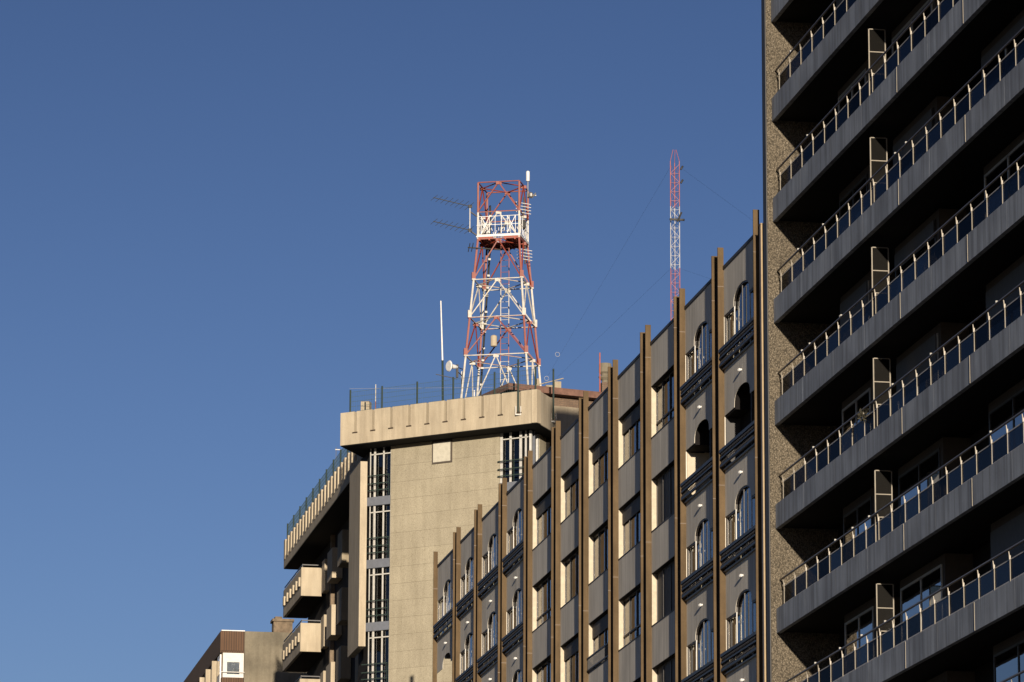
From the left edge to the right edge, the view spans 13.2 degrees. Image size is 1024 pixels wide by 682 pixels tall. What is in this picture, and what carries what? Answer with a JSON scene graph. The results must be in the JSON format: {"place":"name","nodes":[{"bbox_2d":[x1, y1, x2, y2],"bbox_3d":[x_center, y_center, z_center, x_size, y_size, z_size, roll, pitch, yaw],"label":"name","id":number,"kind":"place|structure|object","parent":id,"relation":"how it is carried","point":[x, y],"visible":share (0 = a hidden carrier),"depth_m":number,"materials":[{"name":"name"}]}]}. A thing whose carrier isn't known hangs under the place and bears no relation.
{"place":"outdoors","nodes":[
{"label":"outdoors","id":0,"kind":"place"},
{"bbox_2d":[184,630,306,681],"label":"brown building","id":1,"kind":"structure","parent":0,"point":[238,656],"depth_m":254.69,"materials":[{"name":"paint"}]},
{"bbox_2d":[217,654,221,681],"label":"window","id":2,"kind":"structure","parent":1,"relation":"in","point":[219,657],"depth_m":254.93,"materials":[{"name":"white paint"}]},
{"bbox_2d":[221,653,244,677],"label":"window","id":3,"kind":"structure","parent":1,"relation":"in","point":[233,663],"depth_m":254.24,"materials":[{"name":"white glass"}]},
{"bbox_2d":[270,616,293,632],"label":"brick chimney","id":4,"kind":"object","parent":1,"relation":"on","point":[279,624],"visible":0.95,"depth_m":255.59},
{"bbox_2d":[0,0,762,681],"label":"sky","id":5,"kind":"structure","parent":0,"point":[217,216],"materials":[{"name":"blue"}]},
{"bbox_2d":[432,209,766,681],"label":"apartment building","id":6,"kind":"structure","parent":0,"point":[616,532],"depth_m":135.33,"materials":[{"name":"concrete"}]},
{"bbox_2d":[433,579,452,640],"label":"window","id":7,"kind":"structure","parent":6,"relation":"in","point":[445,622],"depth_m":173.84,"materials":[{"name":"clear glass"}]},
{"bbox_2d":[456,632,472,681],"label":"window","id":8,"kind":"structure","parent":6,"relation":"in","point":[466,676],"depth_m":168.00,"materials":[{"name":"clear glass"}]},
{"bbox_2d":[456,557,473,618],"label":"window","id":9,"kind":"structure","parent":6,"relation":"in","point":[468,600],"depth_m":168.70,"materials":[{"name":"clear glass"}]},
{"bbox_2d":[477,611,497,675],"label":"window","id":10,"kind":"structure","parent":6,"relation":"in","point":[490,657],"depth_m":162.99,"materials":[{"name":"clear glass"}]},
{"bbox_2d":[478,533,497,598],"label":"window","id":11,"kind":"structure","parent":6,"relation":"in","point":[489,581],"depth_m":163.67,"materials":[{"name":"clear glass"}]},
{"bbox_2d":[502,588,522,654],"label":"window","id":12,"kind":"structure","parent":6,"relation":"in","point":[513,638],"depth_m":157.94,"materials":[{"name":"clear glass"}]},
{"bbox_2d":[502,508,523,574],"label":"window","id":13,"kind":"structure","parent":6,"relation":"in","point":[515,555],"depth_m":158.56,"materials":[{"name":"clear glass"}]},
{"bbox_2d":[513,669,522,681],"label":"window","id":14,"kind":"structure","parent":6,"relation":"in","point":[518,677],"depth_m":157.29,"materials":[{"name":"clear glass"}]},
{"bbox_2d":[532,487,550,550],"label":"window","id":15,"kind":"structure","parent":6,"relation":"in","point":[542,507],"depth_m":153.98,"materials":[{"name":"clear glass"}]},
{"bbox_2d":[532,570,550,632],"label":"window","id":16,"kind":"structure","parent":6,"relation":"in","point":[541,591],"depth_m":153.49,"materials":[{"name":"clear glass"}]},
{"bbox_2d":[532,654,550,681],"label":"window","id":17,"kind":"structure","parent":6,"relation":"in","point":[541,672],"depth_m":152.71,"materials":[{"name":"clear glass"}]},
{"bbox_2d":[560,633,577,681],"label":"window","id":18,"kind":"structure","parent":6,"relation":"in","point":[569,650],"depth_m":147.76,"materials":[{"name":"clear glass"}]},
{"bbox_2d":[560,459,578,524],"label":"window","id":19,"kind":"structure","parent":6,"relation":"in","point":[570,479],"depth_m":148.92,"materials":[{"name":"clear glass"}]},
{"bbox_2d":[560,545,578,608],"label":"window","id":20,"kind":"structure","parent":6,"relation":"in","point":[570,564],"depth_m":148.41,"materials":[{"name":"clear glass"}]},
{"bbox_2d":[587,609,607,673],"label":"window","id":21,"kind":"structure","parent":6,"relation":"in","point":[598,628],"depth_m":142.60,"materials":[{"name":"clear glass"}]},
{"bbox_2d":[588,430,607,497],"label":"window","id":22,"kind":"structure","parent":6,"relation":"in","point":[598,452],"depth_m":144.09,"materials":[{"name":"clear glass"}]},
{"bbox_2d":[588,519,607,585],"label":"window","id":23,"kind":"structure","parent":6,"relation":"in","point":[598,540],"depth_m":143.53,"materials":[{"name":"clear glass"}]},
{"bbox_2d":[618,398,639,469],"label":"window","id":24,"kind":"structure","parent":6,"relation":"in","point":[629,422],"depth_m":139.28,"materials":[{"name":"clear glass"}]},
{"bbox_2d":[618,491,639,559],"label":"window","id":25,"kind":"structure","parent":6,"relation":"in","point":[629,513],"depth_m":138.63,"materials":[{"name":"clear glass"}]},
{"bbox_2d":[618,583,640,651],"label":"window","id":26,"kind":"structure","parent":6,"relation":"in","point":[630,603],"depth_m":138.03,"materials":[{"name":"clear glass"}]},
{"bbox_2d":[544,151,744,380],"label":"guyed mast","id":27,"kind":"object","parent":6,"relation":"on","point":[674,219],"visible":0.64,"depth_m":141.12,"materials":[{"name":"red metal"}]},
{"bbox_2d":[651,364,673,438],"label":"window","id":28,"kind":"structure","parent":6,"relation":"in","point":[662,391],"depth_m":134.40,"materials":[{"name":"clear glass"}]},
{"bbox_2d":[651,460,673,532],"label":"window","id":29,"kind":"structure","parent":6,"relation":"in","point":[662,485],"depth_m":133.76,"materials":[{"name":"glass"}]},
{"bbox_2d":[651,556,674,626],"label":"window","id":30,"kind":"structure","parent":6,"relation":"in","point":[663,579],"depth_m":133.13,"materials":[{"name":"glass"}]},
{"bbox_2d":[652,653,674,681],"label":"window","id":31,"kind":"structure","parent":6,"relation":"in","point":[664,671],"depth_m":132.35,"materials":[{"name":"glass"}]},
{"bbox_2d":[680,321,711,406],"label":"window","id":32,"kind":"structure","parent":6,"relation":"in","point":[701,377],"depth_m":128.88,"materials":[{"name":"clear glass"}]},
{"bbox_2d":[680,423,712,503],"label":"window","id":33,"kind":"structure","parent":6,"relation":"in","point":[699,463],"depth_m":129.00,"materials":[{"name":"black metal"}]},
{"bbox_2d":[681,518,712,600],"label":"window","id":34,"kind":"structure","parent":6,"relation":"in","point":[701,577],"depth_m":127.65,"materials":[{"name":"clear glass"}]},
{"bbox_2d":[681,618,713,681],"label":"window","id":35,"kind":"structure","parent":6,"relation":"in","point":[703,650],"depth_m":126.88,"materials":[{"name":"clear glass"}]},
{"bbox_2d":[718,280,753,369],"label":"window","id":36,"kind":"structure","parent":6,"relation":"in","point":[742,319],"depth_m":123.85,"materials":[{"name":"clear glass"}]},
{"bbox_2d":[719,387,754,470],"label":"window","id":37,"kind":"structure","parent":6,"relation":"in","point":[740,437],"depth_m":123.97,"materials":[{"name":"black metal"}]},
{"bbox_2d":[720,485,754,572],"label":"window","id":38,"kind":"structure","parent":6,"relation":"in","point":[742,545],"depth_m":122.55,"materials":[{"name":"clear glass"}]},
{"bbox_2d":[720,589,755,674],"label":"window","id":39,"kind":"structure","parent":6,"relation":"in","point":[743,649],"depth_m":121.96,"materials":[{"name":"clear glass"}]},
{"bbox_2d":[761,0,1023,681],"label":"tower block","id":40,"kind":"structure","parent":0,"point":[893,189],"depth_m":108.42,"materials":[{"name":"grey concrete"}]},
{"bbox_2d":[857,408,869,422],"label":"climbing plant","id":41,"kind":"object","parent":40,"relation":"attached to","point":[862,417],"visible":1,"depth_m":109.77,"materials":[{"name":"green plant"}]},
{"bbox_3d":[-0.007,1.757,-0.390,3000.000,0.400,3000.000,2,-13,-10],"label":"ground","id":42,"kind":"structure","parent":0,"visible":0},
{"bbox_2d":[282,383,601,681],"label":"apartment block","id":43,"kind":"structure","parent":42,"relation":"on","point":[406,490],"depth_m":195.88,"materials":[{"name":"concrete"}]},
{"bbox_2d":[287,448,349,535],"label":"roof fence","id":44,"kind":"object","parent":43,"relation":"on","point":[316,490],"visible":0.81,"depth_m":218.81,"materials":[{"name":"metal"}]},
{"bbox_2d":[361,401,370,409],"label":"roof vent","id":45,"kind":"object","parent":43,"relation":"on","point":[365,406],"visible":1,"depth_m":198.18,"materials":[{"name":"beige metal"}]},
{"bbox_2d":[361,630,388,681],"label":"window","id":46,"kind":"structure","parent":43,"relation":"in","point":[378,641],"depth_m":195.51,"materials":[{"name":"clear glass"}]},
{"bbox_2d":[366,567,389,622],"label":"window","id":47,"kind":"structure","parent":43,"relation":"in","point":[379,578],"depth_m":196.13,"materials":[{"name":"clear glass"}]},
{"bbox_2d":[366,505,389,559],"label":"window","id":48,"kind":"structure","parent":43,"relation":"in","point":[379,516],"depth_m":196.70,"materials":[{"name":"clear glass"}]},
{"bbox_2d":[367,447,390,496],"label":"window","id":49,"kind":"structure","parent":43,"relation":"in","point":[380,458],"depth_m":197.28,"materials":[{"name":"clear glass"}]},
{"bbox_2d":[351,387,489,388],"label":"overhead wire","id":50,"kind":"object","parent":43,"relation":"attached to","point":[378,388],"visible":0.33,"depth_m":198.64,"materials":[{"name":"metal"}]},
{"bbox_2d":[349,367,535,411],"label":"roof fence","id":51,"kind":"object","parent":43,"relation":"on","point":[417,388],"visible":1,"depth_m":195.64,"materials":[{"name":"metal"}]},
{"bbox_2d":[436,301,456,400],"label":"whip antenna","id":52,"kind":"object","parent":43,"relation":"on","point":[442,365],"visible":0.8,"depth_m":199.90,"materials":[{"name":"white paint"}]},
{"bbox_2d":[460,180,540,397],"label":"lattice tower","id":53,"kind":"structure","parent":43,"relation":"on","point":[516,240],"depth_m":202.68,"materials":[{"name":"metal"}]},
{"bbox_2d":[446,360,462,377],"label":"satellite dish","id":54,"kind":"object","parent":53,"relation":"attached to","point":[449,365],"visible":1,"depth_m":199.62,"materials":[{"name":"white metal"}]},
{"bbox_2d":[469,208,477,235],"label":"antenna bracket","id":55,"kind":"object","parent":53,"relation":"attached to","point":[469,220],"visible":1,"depth_m":202.35,"materials":[{"name":"metal"}]},
{"bbox_2d":[431,219,473,233],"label":"yagi antenna","id":56,"kind":"object","parent":55,"relation":"attached to","point":[469,229],"visible":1,"depth_m":202.12,"materials":[{"name":"metal"}]},
{"bbox_2d":[433,196,473,209],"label":"yagi antenna","id":57,"kind":"object","parent":55,"relation":"attached to","point":[469,206],"visible":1,"depth_m":202.36,"materials":[{"name":"metal"}]},
{"bbox_2d":[468,243,501,251],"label":"antenna","id":58,"kind":"object","parent":53,"relation":"attached to","point":[480,248],"visible":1,"depth_m":202.18,"materials":[{"name":"grey metal"}]},
{"bbox_2d":[482,223,489,233],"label":"drum antenna","id":59,"kind":"object","parent":53,"relation":"attached to","point":[485,231],"visible":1,"depth_m":203.09,"materials":[{"name":"white paint"}]},
{"bbox_2d":[491,335,496,346],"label":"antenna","id":60,"kind":"object","parent":53,"relation":"attached to","point":[493,340],"visible":1,"depth_m":202.59,"materials":[{"name":"beige plastic"}]},
{"bbox_2d":[516,197,530,214],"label":"dipole rack","id":61,"kind":"object","parent":53,"relation":"attached to","point":[523,206],"visible":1,"depth_m":203.38,"materials":[{"name":"white metal"}]},
{"bbox_2d":[517,245,531,263],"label":"dipole rack","id":62,"kind":"object","parent":53,"relation":"attached to","point":[525,256],"visible":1,"depth_m":202.88,"materials":[{"name":"white metal"}]},
{"bbox_2d":[526,171,529,196],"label":"omni antenna","id":63,"kind":"object","parent":53,"relation":"attached to","point":[527,176],"visible":1,"depth_m":204.42,"materials":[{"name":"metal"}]},
{"bbox_2d":[528,192,535,197],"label":"beacon lamp","id":64,"kind":"object","parent":53,"relation":"attached to","point":[530,195],"visible":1,"depth_m":204.15,"materials":[{"name":"glass"}]},
{"bbox_2d":[497,430,534,482],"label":"window","id":65,"kind":"structure","parent":43,"relation":"in","point":[513,446],"depth_m":193.70,"materials":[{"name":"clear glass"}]},
{"bbox_2d":[515,359,520,415],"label":"bracketed post","id":66,"kind":"object","parent":43,"relation":"attached to","point":[518,390],"visible":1,"depth_m":192.66,"materials":[{"name":"grey metal"}]},
{"bbox_2d":[528,430,538,461],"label":"window","id":67,"kind":"structure","parent":43,"relation":"in","point":[529,431],"depth_m":194.03,"materials":[{"name":"white glass"}]},
{"bbox_2d":[536,378,563,387],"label":"roof equipment","id":68,"kind":"object","parent":43,"relation":"on","point":[557,384],"visible":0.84,"depth_m":197.47,"materials":[{"name":"beige metal"}]},
{"bbox_2d":[551,369,555,422],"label":"bracketed post","id":69,"kind":"object","parent":43,"relation":"attached to","point":[552,415],"visible":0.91,"depth_m":194.13,"materials":[{"name":"grey metal"}]},
{"bbox_2d":[599,353,600,391],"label":"red pole","id":70,"kind":"object","parent":43,"relation":"on","point":[599,372],"visible":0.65,"depth_m":197.52,"materials":[{"name":"metal"}]},
{"bbox_2d":[601,363,611,391],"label":"chimney","id":71,"kind":"object","parent":43,"relation":"on","point":[604,375],"visible":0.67,"depth_m":198.27,"materials":[{"name":"beige concrete"}]}
]}

